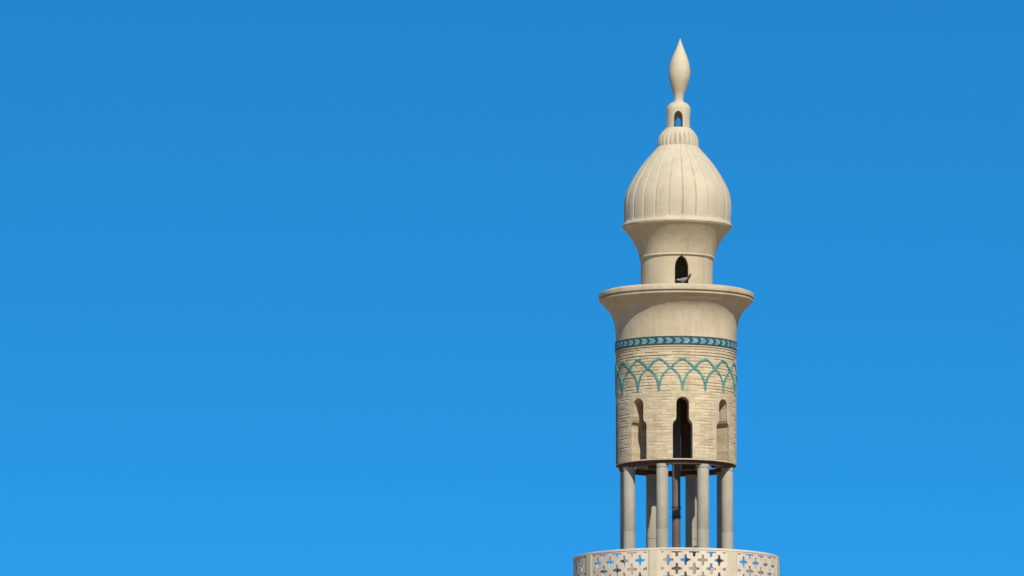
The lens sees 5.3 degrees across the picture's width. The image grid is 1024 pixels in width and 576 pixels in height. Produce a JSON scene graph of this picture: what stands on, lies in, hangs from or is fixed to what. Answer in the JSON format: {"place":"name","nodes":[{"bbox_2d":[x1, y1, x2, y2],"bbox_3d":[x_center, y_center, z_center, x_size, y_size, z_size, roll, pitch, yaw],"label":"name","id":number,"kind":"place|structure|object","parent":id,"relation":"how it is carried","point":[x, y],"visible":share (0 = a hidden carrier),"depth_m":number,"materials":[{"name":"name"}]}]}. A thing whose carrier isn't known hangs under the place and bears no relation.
{"place":"outdoors","nodes":[
{"label":"outdoors","id":0,"kind":"place"},
{"bbox_2d":[0,0,1023,575],"label":"sky","id":1,"kind":"structure","parent":0,"point":[287,287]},
{"bbox_2d":[573,39,779,575],"bbox_3d":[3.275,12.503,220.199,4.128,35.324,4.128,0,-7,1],"label":"minaret","id":2,"kind":"object","parent":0,"point":[675,371],"visible":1,"depth_m":220.84,"materials":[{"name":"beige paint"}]},
{"bbox_2d":[676,273,690,281],"bbox_3d":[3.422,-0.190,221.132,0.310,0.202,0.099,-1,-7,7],"label":"pigeon","id":3,"kind":"object","parent":2,"relation":"on","point":[683,279],"visible":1,"depth_m":221.10,"materials":[{"name":"grey"}]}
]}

